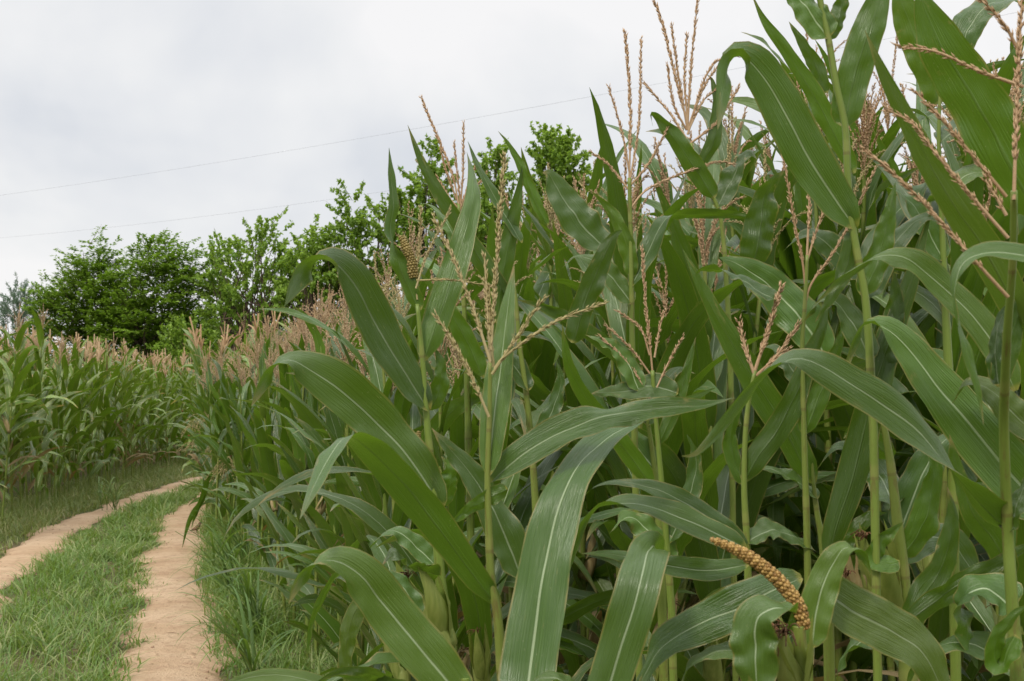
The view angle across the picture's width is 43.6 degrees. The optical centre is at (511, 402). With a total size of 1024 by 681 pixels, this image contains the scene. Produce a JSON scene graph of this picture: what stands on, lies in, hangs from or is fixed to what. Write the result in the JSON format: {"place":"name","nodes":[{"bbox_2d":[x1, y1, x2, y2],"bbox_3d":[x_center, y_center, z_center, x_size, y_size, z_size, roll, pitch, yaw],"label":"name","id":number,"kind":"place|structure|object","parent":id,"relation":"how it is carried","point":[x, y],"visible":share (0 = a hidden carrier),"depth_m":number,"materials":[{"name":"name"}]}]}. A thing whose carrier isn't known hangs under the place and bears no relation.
{"place":"outdoors","nodes":[
{"label":"outdoors","id":0,"kind":"place"},
{"bbox_2d":[0,476,201,618],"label":"path","id":1,"kind":"structure","parent":0,"point":[46,539],"depth_m":13.79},
{"bbox_2d":[0,324,226,502],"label":"corn field","id":2,"kind":"structure","parent":0,"point":[126,403],"depth_m":22.95,"materials":[{"name":"green plant"}]},
{"bbox_2d":[110,492,241,680],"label":"path","id":3,"kind":"structure","parent":0,"point":[170,662],"depth_m":8.70,"materials":[{"name":"soil"}]},
{"bbox_2d":[185,503,272,571],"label":"wild grass","id":4,"kind":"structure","parent":0,"point":[235,538],"depth_m":10.92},
{"bbox_2d":[165,495,495,680],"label":"grass","id":5,"kind":"structure","parent":0,"point":[305,662],"depth_m":8.23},
{"bbox_2d":[0,437,990,680],"bbox_3d":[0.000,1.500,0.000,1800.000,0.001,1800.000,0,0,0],"label":"ground","id":6,"kind":"structure","parent":0,"point":[16,485],"depth_m":9.35,"materials":[{"name":"plant"}]},
{"bbox_2d":[0,352,48,514],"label":"corn plant","id":7,"kind":"object","parent":6,"relation":"on","point":[25,433],"visible":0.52,"depth_m":16.02,"materials":[{"name":"green plant"}]},
{"bbox_2d":[0,333,49,476],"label":"corn plant","id":8,"kind":"object","parent":6,"relation":"on","point":[29,399],"visible":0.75,"depth_m":15.90,"materials":[{"name":"green plant"}]},
{"bbox_2d":[0,270,52,352],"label":"conifer tree","id":9,"kind":"object","parent":6,"relation":"on","point":[7,311],"visible":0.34,"depth_m":59.78,"materials":[{"name":"green plant"}]},
{"bbox_2d":[0,318,66,508],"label":"corn plant","id":10,"kind":"object","parent":6,"relation":"on","point":[41,412],"visible":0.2,"depth_m":16.57,"materials":[{"name":"green plant"}]},
{"bbox_2d":[20,304,56,515],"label":"corn plant","id":11,"kind":"object","parent":6,"relation":"on","point":[37,376],"visible":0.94,"depth_m":16.77,"materials":[{"name":"green plant"}]},
{"bbox_2d":[0,302,77,520],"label":"corn plant","id":12,"kind":"object","parent":6,"relation":"on","point":[12,387],"visible":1,"depth_m":15.32,"materials":[{"name":"green plant"}]},
{"bbox_2d":[0,325,80,512],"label":"corn plant","id":13,"kind":"object","parent":6,"relation":"on","point":[47,404],"visible":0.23,"depth_m":17.09,"materials":[{"name":"green plant"}]},
{"bbox_2d":[21,343,90,501],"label":"corn plant","id":14,"kind":"object","parent":6,"relation":"on","point":[55,421],"visible":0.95,"depth_m":18.18,"materials":[{"name":"green plant"}]},
{"bbox_2d":[53,347,76,497],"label":"corn plant","id":15,"kind":"object","parent":6,"relation":"on","point":[60,439],"visible":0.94,"depth_m":18.44,"materials":[{"name":"green plant"}]},
{"bbox_2d":[16,225,160,367],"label":"feathery tree","id":16,"kind":"object","parent":6,"relation":"on","point":[69,313],"visible":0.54,"depth_m":45.34,"materials":[{"name":"green plant"}]},
{"bbox_2d":[0,475,202,680],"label":"grass","id":17,"kind":"structure","parent":6,"relation":"on","point":[61,573],"depth_m":9.43,"materials":[{"name":"plant"}]},
{"bbox_2d":[0,453,247,555],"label":"grass","id":18,"kind":"structure","parent":6,"relation":"on","point":[59,507],"depth_m":18.80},
{"bbox_2d":[67,228,226,370],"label":"feathery tree","id":19,"kind":"object","parent":6,"relation":"on","point":[164,268],"visible":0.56,"depth_m":44.43,"materials":[{"name":"green plant"}]},
{"bbox_2d":[145,312,226,371],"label":"leafy bush","id":20,"kind":"object","parent":6,"relation":"on","point":[176,338],"visible":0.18,"depth_m":42.79,"materials":[{"name":"green plant"}]},
{"bbox_2d":[197,346,227,518],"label":"corn plant","id":21,"kind":"object","parent":6,"relation":"on","point":[217,384],"visible":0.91,"depth_m":13.67,"materials":[{"name":"green plant"}]},
{"bbox_2d":[182,401,249,547],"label":"corn plant","id":22,"kind":"object","parent":6,"relation":"on","point":[201,500],"visible":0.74,"depth_m":12.39,"materials":[{"name":"green plant"}]},
{"bbox_2d":[164,519,272,602],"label":"wild grass","id":23,"kind":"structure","parent":6,"relation":"on","point":[221,545],"depth_m":9.28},
{"bbox_2d":[188,348,248,529],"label":"corn plant","id":24,"kind":"object","parent":6,"relation":"on","point":[222,410],"visible":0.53,"depth_m":12.64,"materials":[{"name":"green plant"}]},
{"bbox_2d":[211,342,236,538],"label":"corn plant","id":25,"kind":"object","parent":6,"relation":"on","point":[223,379],"visible":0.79,"depth_m":12.96,"materials":[{"name":"green plant"}]},
{"bbox_2d":[191,362,261,557],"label":"corn plant","id":26,"kind":"object","parent":6,"relation":"on","point":[223,499],"visible":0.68,"depth_m":11.59,"materials":[{"name":"green plant"}]},
{"bbox_2d":[195,366,260,541],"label":"corn plant","id":27,"kind":"object","parent":6,"relation":"on","point":[215,446],"visible":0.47,"depth_m":12.49,"materials":[{"name":"green plant"}]},
{"bbox_2d":[201,349,255,559],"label":"corn plant","id":28,"kind":"object","parent":6,"relation":"on","point":[236,446],"visible":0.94,"depth_m":11.27,"materials":[{"name":"green plant"}]},
{"bbox_2d":[177,552,292,639],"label":"wild grass","id":29,"kind":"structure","parent":6,"relation":"on","point":[248,592],"depth_m":8.07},
{"bbox_2d":[163,567,316,672],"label":"wild grass","id":30,"kind":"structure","parent":6,"relation":"on","point":[246,653],"depth_m":6.64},
{"bbox_2d":[181,205,327,359],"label":"airy tree","id":31,"kind":"object","parent":6,"relation":"on","point":[230,296],"visible":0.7,"depth_m":43.62,"materials":[{"name":"green plant"}]},
{"bbox_2d":[229,348,279,574],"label":"corn plant","id":32,"kind":"object","parent":6,"relation":"on","point":[249,527],"visible":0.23,"depth_m":10.64,"materials":[{"name":"green plant"}]},
{"bbox_2d":[210,335,302,597],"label":"corn plant","id":33,"kind":"object","parent":6,"relation":"on","point":[251,441],"visible":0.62,"depth_m":9.62,"materials":[{"name":"green plant"}]},
{"bbox_2d":[231,328,303,624],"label":"corn plant","id":34,"kind":"object","parent":6,"relation":"on","point":[268,464],"visible":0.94,"depth_m":8.48,"materials":[{"name":"green plant"}]},
{"bbox_2d":[243,349,295,598],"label":"corn plant","id":35,"kind":"object","parent":6,"relation":"on","point":[271,560],"visible":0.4,"depth_m":9.24,"materials":[{"name":"green plant"}]},
{"bbox_2d":[231,333,331,646],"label":"corn plant","id":36,"kind":"object","parent":6,"relation":"on","point":[292,497],"visible":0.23,"depth_m":7.58,"materials":[{"name":"green plant"}]},
{"bbox_2d":[271,325,297,616],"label":"corn plant","id":37,"kind":"object","parent":6,"relation":"on","point":[280,434],"visible":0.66,"depth_m":8.72,"materials":[{"name":"green plant"}]},
{"bbox_2d":[263,306,309,635],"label":"corn plant","id":38,"kind":"object","parent":6,"relation":"on","point":[287,471],"visible":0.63,"depth_m":8.18,"materials":[{"name":"green plant"}]},
{"bbox_2d":[252,391,329,669],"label":"corn plant","id":39,"kind":"object","parent":6,"relation":"on","point":[282,530],"visible":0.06,"depth_m":7.18,"materials":[{"name":"green plant"}]},
{"bbox_2d":[267,214,345,342],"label":"airy tree","id":40,"kind":"object","parent":6,"relation":"on","point":[312,247],"visible":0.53,"depth_m":42.56,"materials":[{"name":"green plant"}]},
{"bbox_2d":[269,282,348,621],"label":"corn plant","id":41,"kind":"object","parent":6,"relation":"on","point":[306,415],"visible":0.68,"depth_m":6.98,"materials":[{"name":"green plant"}]},
{"bbox_2d":[245,310,380,669],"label":"corn plant","id":42,"kind":"object","parent":6,"relation":"on","point":[329,625],"visible":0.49,"depth_m":5.22,"materials":[{"name":"green plant"}]},
{"bbox_2d":[266,330,363,659],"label":"corn plant","id":43,"kind":"object","parent":6,"relation":"on","point":[324,574],"visible":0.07,"depth_m":5.74,"materials":[{"name":"green plant"}]},
{"bbox_2d":[287,426,352,667],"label":"corn plant","id":44,"kind":"object","parent":6,"relation":"on","point":[321,523],"visible":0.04,"depth_m":6.27,"materials":[{"name":"green plant"}]},
{"bbox_2d":[293,335,374,667],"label":"corn plant","id":45,"kind":"object","parent":6,"relation":"on","point":[365,647],"visible":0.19,"depth_m":4.95,"materials":[{"name":"green plant"}]},
{"bbox_2d":[312,178,408,318],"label":"leafy tree","id":46,"kind":"object","parent":6,"relation":"on","point":[360,221],"visible":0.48,"depth_m":42.68,"materials":[{"name":"green plant"}]},
{"bbox_2d":[218,308,505,680],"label":"corn plant","id":47,"kind":"object","parent":6,"relation":"on","point":[357,527],"visible":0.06,"depth_m":3.82,"materials":[{"name":"green plant"}]},
{"bbox_2d":[251,150,496,650],"bbox_3d":[-0.193,0.504,2.312,0.343,1.994,0.597,0,0,16],"label":"corn plant","id":48,"kind":"object","parent":6,"relation":"on","point":[354,399],"visible":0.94,"depth_m":2.27,"materials":[{"name":"green plant"}]},
{"bbox_2d":[288,546,472,680],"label":"corn plant","id":49,"kind":"object","parent":6,"relation":"on","point":[388,604],"visible":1,"depth_m":1.60,"materials":[{"name":"green plant"}]},
{"bbox_2d":[300,353,466,674],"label":"corn plant","id":50,"kind":"object","parent":6,"relation":"on","point":[368,480],"visible":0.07,"depth_m":4.52,"materials":[{"name":"green plant"}]},
{"bbox_2d":[315,247,486,655],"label":"corn plant","id":51,"kind":"object","parent":6,"relation":"on","point":[475,420],"visible":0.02,"depth_m":5.76,"materials":[{"name":"green plant"}]},
{"bbox_2d":[233,250,596,680],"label":"corn plant","id":52,"kind":"object","parent":6,"relation":"on","point":[402,403],"visible":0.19,"depth_m":3.55,"materials":[{"name":"green plant"}]},
{"bbox_2d":[357,354,487,667],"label":"corn plant","id":53,"kind":"object","parent":6,"relation":"on","point":[456,505],"visible":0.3,"depth_m":3.70,"materials":[{"name":"green plant"}]},
{"bbox_2d":[373,132,474,297],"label":"leafy tree","id":54,"kind":"object","parent":6,"relation":"on","point":[419,189],"visible":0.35,"depth_m":42.69,"materials":[{"name":"green plant"}]},
{"bbox_2d":[161,285,696,594],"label":"corn field","id":55,"kind":"structure","parent":6,"relation":"on","point":[194,345],"depth_m":18.59,"materials":[{"name":"green plant"}]},
{"bbox_2d":[258,208,605,680],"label":"corn plant","id":56,"kind":"object","parent":6,"relation":"on","point":[477,611],"visible":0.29,"depth_m":3.07,"materials":[{"name":"green plant"}]},
{"bbox_2d":[175,270,696,680],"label":"corn plant","id":57,"kind":"object","parent":6,"relation":"on","point":[375,519],"visible":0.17,"depth_m":3.22,"materials":[{"name":"green plant"}]},
{"bbox_2d":[348,255,525,657],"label":"corn plant","id":58,"kind":"object","parent":6,"relation":"on","point":[413,420],"visible":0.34,"depth_m":4.33,"materials":[{"name":"green plant"}]},
{"bbox_2d":[413,333,481,649],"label":"corn plant","id":59,"kind":"object","parent":6,"relation":"on","point":[462,634],"visible":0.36,"depth_m":4.37,"materials":[{"name":"green plant"}]},
{"bbox_2d":[416,95,499,680],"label":"corn plant","id":60,"kind":"object","parent":6,"relation":"on","point":[448,229],"visible":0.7,"depth_m":3.30,"materials":[{"name":"green plant"}]},
{"bbox_2d":[455,136,524,290],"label":"leafy tree","id":61,"kind":"object","parent":6,"relation":"on","point":[487,205],"visible":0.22,"depth_m":42.69,"materials":[{"name":"green plant"}]},
{"bbox_2d":[322,148,663,664],"bbox_3d":[0.117,0.313,4.400,1.488,2.376,0.602,0,0,-29],"label":"corn plant","id":62,"kind":"object","parent":6,"relation":"on","point":[536,344],"visible":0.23,"depth_m":4.49,"materials":[{"name":"green plant"}]},
{"bbox_2d":[408,126,609,511],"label":"corn plant","id":63,"kind":"object","parent":6,"relation":"on","point":[579,219],"visible":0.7,"depth_m":2.90,"materials":[{"name":"green plant"}]},
{"bbox_2d":[414,185,609,634],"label":"corn plant","id":64,"kind":"object","parent":6,"relation":"on","point":[542,290],"visible":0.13,"depth_m":4.67,"materials":[{"name":"green plant"}]},
{"bbox_2d":[300,151,734,680],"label":"corn plant","id":65,"kind":"object","parent":6,"relation":"on","point":[535,560],"visible":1,"depth_m":1.78,"materials":[{"name":"green plant"}]},
{"bbox_2d":[431,226,622,669],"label":"corn plant","id":66,"kind":"object","parent":6,"relation":"on","point":[573,627],"visible":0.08,"depth_m":4.71,"materials":[{"name":"green plant"}]},
{"bbox_2d":[448,207,615,666],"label":"corn plant","id":67,"kind":"object","parent":6,"relation":"on","point":[543,368],"visible":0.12,"depth_m":4.34,"materials":[{"name":"green plant"}]},
{"bbox_2d":[522,121,592,262],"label":"leafy tree","id":68,"kind":"object","parent":6,"relation":"on","point":[555,151],"visible":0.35,"depth_m":42.67,"materials":[{"name":"green plant"}]},
{"bbox_2d":[461,149,675,674],"bbox_3d":[0.358,0.321,4.192,0.584,2.359,1.485,0,0,20],"label":"corn plant","id":69,"kind":"object","parent":6,"relation":"on","point":[604,363],"visible":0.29,"depth_m":4.21,"materials":[{"name":"green plant"}]},
{"bbox_2d":[475,130,689,673],"bbox_3d":[0.132,0.316,4.173,0.639,2.370,1.126,0,0,36],"label":"corn plant","id":70,"kind":"object","parent":6,"relation":"on","point":[564,294],"visible":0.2,"depth_m":4.05,"materials":[{"name":"green plant"}]},
{"bbox_2d":[533,530,669,680],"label":"corn plant","id":71,"kind":"object","parent":6,"relation":"on","point":[630,612],"visible":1,"depth_m":1.50,"materials":[{"name":"green plant"}]},
{"bbox_2d":[519,300,692,680],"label":"corn plant","id":72,"kind":"object","parent":6,"relation":"on","point":[646,448],"visible":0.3,"depth_m":2.75,"materials":[{"name":"green plant"}]},
{"bbox_2d":[470,87,782,680],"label":"corn plant","id":73,"kind":"object","parent":6,"relation":"on","point":[694,322],"visible":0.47,"depth_m":3.02,"materials":[{"name":"green plant"}]},
{"bbox_2d":[562,244,702,680],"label":"corn plant","id":74,"kind":"object","parent":6,"relation":"on","point":[638,384],"visible":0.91,"depth_m":2.60,"materials":[{"name":"green plant"}]},
{"bbox_2d":[479,267,790,614],"bbox_3d":[0.353,0.501,3.989,1.214,1.998,0.600,0,0,12],"label":"corn plant","id":75,"kind":"object","parent":6,"relation":"on","point":[537,393],"visible":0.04,"depth_m":3.94,"materials":[{"name":"green plant"}]},
{"bbox_2d":[561,28,746,677],"bbox_3d":[0.318,0.354,2.668,0.430,2.291,0.125,0,0,-5],"label":"corn plant","id":76,"kind":"object","parent":6,"relation":"on","point":[602,271],"visible":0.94,"depth_m":2.70,"materials":[{"name":"green plant"}]},
{"bbox_2d":[520,144,799,680],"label":"corn plant","id":77,"kind":"object","parent":6,"relation":"on","point":[602,584],"visible":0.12,"depth_m":3.91,"materials":[{"name":"green plant"}]},
{"bbox_2d":[491,261,835,677],"bbox_3d":[0.422,0.525,3.573,0.592,1.951,1.370,2,-1,40],"label":"corn plant","id":78,"kind":"object","parent":6,"relation":"on","point":[621,539],"visible":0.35,"depth_m":3.48,"materials":[{"name":"green plant"}]},
{"bbox_2d":[434,174,905,680],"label":"corn plant","id":79,"kind":"object","parent":6,"relation":"on","point":[587,647],"visible":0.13,"depth_m":3.43,"materials":[{"name":"green plant"}]},
{"bbox_2d":[570,281,827,580],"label":"corn plant","id":80,"kind":"object","parent":6,"relation":"on","point":[681,509],"visible":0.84,"depth_m":2.18,"materials":[{"name":"green plant"}]},
{"bbox_2d":[504,211,910,672],"bbox_3d":[0.481,0.480,3.630,1.397,2.056,0.604,6,3,9],"label":"corn plant","id":81,"kind":"object","parent":6,"relation":"on","point":[587,620],"visible":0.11,"depth_m":3.62,"materials":[{"name":"green plant"}]},
{"bbox_2d":[605,124,813,680],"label":"corn plant","id":82,"kind":"object","parent":6,"relation":"on","point":[657,170],"visible":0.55,"depth_m":4.46,"materials":[{"name":"green plant"}]},
{"bbox_2d":[572,130,847,680],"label":"corn plant","id":83,"kind":"object","parent":6,"relation":"on","point":[698,426],"visible":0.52,"depth_m":3.05,"materials":[{"name":"green plant"}]},
{"bbox_2d":[641,0,784,680],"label":"corn plant","id":84,"kind":"object","parent":6,"relation":"on","point":[757,233],"visible":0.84,"depth_m":2.90,"materials":[{"name":"green plant"}]},
{"bbox_2d":[649,103,872,680],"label":"corn plant","id":85,"kind":"object","parent":6,"relation":"on","point":[733,235],"visible":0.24,"depth_m":4.12,"materials":[{"name":"green plant"}]},
{"bbox_2d":[563,131,965,680],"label":"corn plant","id":86,"kind":"object","parent":6,"relation":"on","point":[757,485],"visible":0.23,"depth_m":3.33,"materials":[{"name":"green plant"}]},
{"bbox_2d":[651,73,883,680],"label":"corn plant","id":87,"kind":"object","parent":6,"relation":"on","point":[859,656],"visible":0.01,"depth_m":3.77,"materials":[{"name":"green plant"}]},
{"bbox_2d":[642,86,904,680],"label":"corn plant","id":88,"kind":"object","parent":6,"relation":"on","point":[685,225],"visible":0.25,"depth_m":4.64,"materials":[{"name":"green plant"}]},
{"bbox_2d":[695,155,876,680],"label":"corn plant","id":89,"kind":"object","parent":6,"relation":"on","point":[760,280],"visible":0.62,"depth_m":2.20,"materials":[{"name":"green plant"}]},
{"bbox_2d":[712,94,859,628],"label":"corn plant","id":90,"kind":"object","parent":6,"relation":"on","point":[778,511],"visible":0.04,"depth_m":3.93,"materials":[{"name":"green plant"}]},
{"bbox_2d":[590,78,986,680],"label":"corn plant","id":91,"kind":"object","parent":6,"relation":"on","point":[780,383],"visible":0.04,"depth_m":3.65,"materials":[{"name":"green plant"}]},
{"bbox_2d":[636,537,950,680],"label":"corn plant","id":92,"kind":"object","parent":6,"relation":"on","point":[745,613],"visible":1,"depth_m":1.54,"materials":[{"name":"green plant"}]},
{"bbox_2d":[683,206,932,680],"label":"corn plant","id":93,"kind":"object","parent":6,"relation":"on","point":[851,475],"visible":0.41,"depth_m":2.29,"materials":[{"name":"green plant"}]},
{"bbox_2d":[716,0,939,680],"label":"corn plant","id":94,"kind":"object","parent":6,"relation":"on","point":[812,163],"visible":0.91,"depth_m":2.00,"materials":[{"name":"green plant"}]},
{"bbox_2d":[686,81,973,680],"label":"corn plant","id":95,"kind":"object","parent":6,"relation":"on","point":[919,316],"visible":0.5,"depth_m":3.58,"materials":[{"name":"green plant"}]},
{"bbox_2d":[682,0,1023,680],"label":"corn plant","id":96,"kind":"object","parent":6,"relation":"on","point":[986,443],"visible":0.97,"depth_m":1.60,"materials":[{"name":"green plant"}]},
{"bbox_2d":[687,119,1023,680],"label":"corn plant","id":97,"kind":"object","parent":6,"relation":"on","point":[841,415],"visible":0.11,"depth_m":3.47,"materials":[{"name":"green plant"}]},
{"bbox_2d":[815,40,910,680],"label":"corn plant","id":98,"kind":"object","parent":6,"relation":"on","point":[873,217],"visible":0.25,"depth_m":4.62,"materials":[{"name":"green plant"}]},
{"bbox_2d":[750,36,1023,680],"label":"corn plant","id":99,"kind":"object","parent":6,"relation":"on","point":[971,280],"visible":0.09,"depth_m":3.21,"materials":[{"name":"green plant"}]},
{"bbox_2d":[808,118,982,680],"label":"corn plant","id":100,"kind":"object","parent":6,"relation":"on","point":[892,132],"visible":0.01,"depth_m":4.71,"materials":[{"name":"green plant"}]},
{"bbox_2d":[841,80,966,669],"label":"corn plant","id":101,"kind":"object","parent":6,"relation":"on","point":[933,337],"visible":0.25,"depth_m":4.08,"materials":[{"name":"green plant"}]},
{"bbox_2d":[802,188,1023,680],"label":"corn plant","id":102,"kind":"object","parent":6,"relation":"on","point":[926,300],"visible":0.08,"depth_m":3.32,"materials":[{"name":"green plant"}]},
{"bbox_2d":[813,214,1023,675],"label":"corn plant","id":103,"kind":"object","parent":6,"relation":"on","point":[1019,536],"visible":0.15,"depth_m":3.03,"materials":[{"name":"green plant"}]},
{"bbox_2d":[817,424,1023,680],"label":"corn plant","id":104,"kind":"object","parent":6,"relation":"on","point":[916,531],"visible":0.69,"depth_m":2.09,"materials":[{"name":"green plant"}]},
{"bbox_2d":[838,91,1011,680],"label":"corn plant","id":105,"kind":"object","parent":6,"relation":"on","point":[972,670],"visible":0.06,"depth_m":4.19,"materials":[{"name":"green plant"}]},
{"bbox_2d":[828,35,1023,496],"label":"corn plant","id":106,"kind":"object","parent":6,"relation":"on","point":[998,64],"visible":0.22,"depth_m":4.86,"materials":[{"name":"green plant"}]},
{"bbox_2d":[888,0,1023,680],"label":"corn plant","id":107,"kind":"object","parent":6,"relation":"on","point":[980,107],"visible":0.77,"depth_m":1.92,"materials":[{"name":"green plant"}]},
{"bbox_2d":[0,0,1023,366],"label":"sky","id":108,"kind":"structure","parent":0,"point":[91,91],"materials":[{"name":"white"}]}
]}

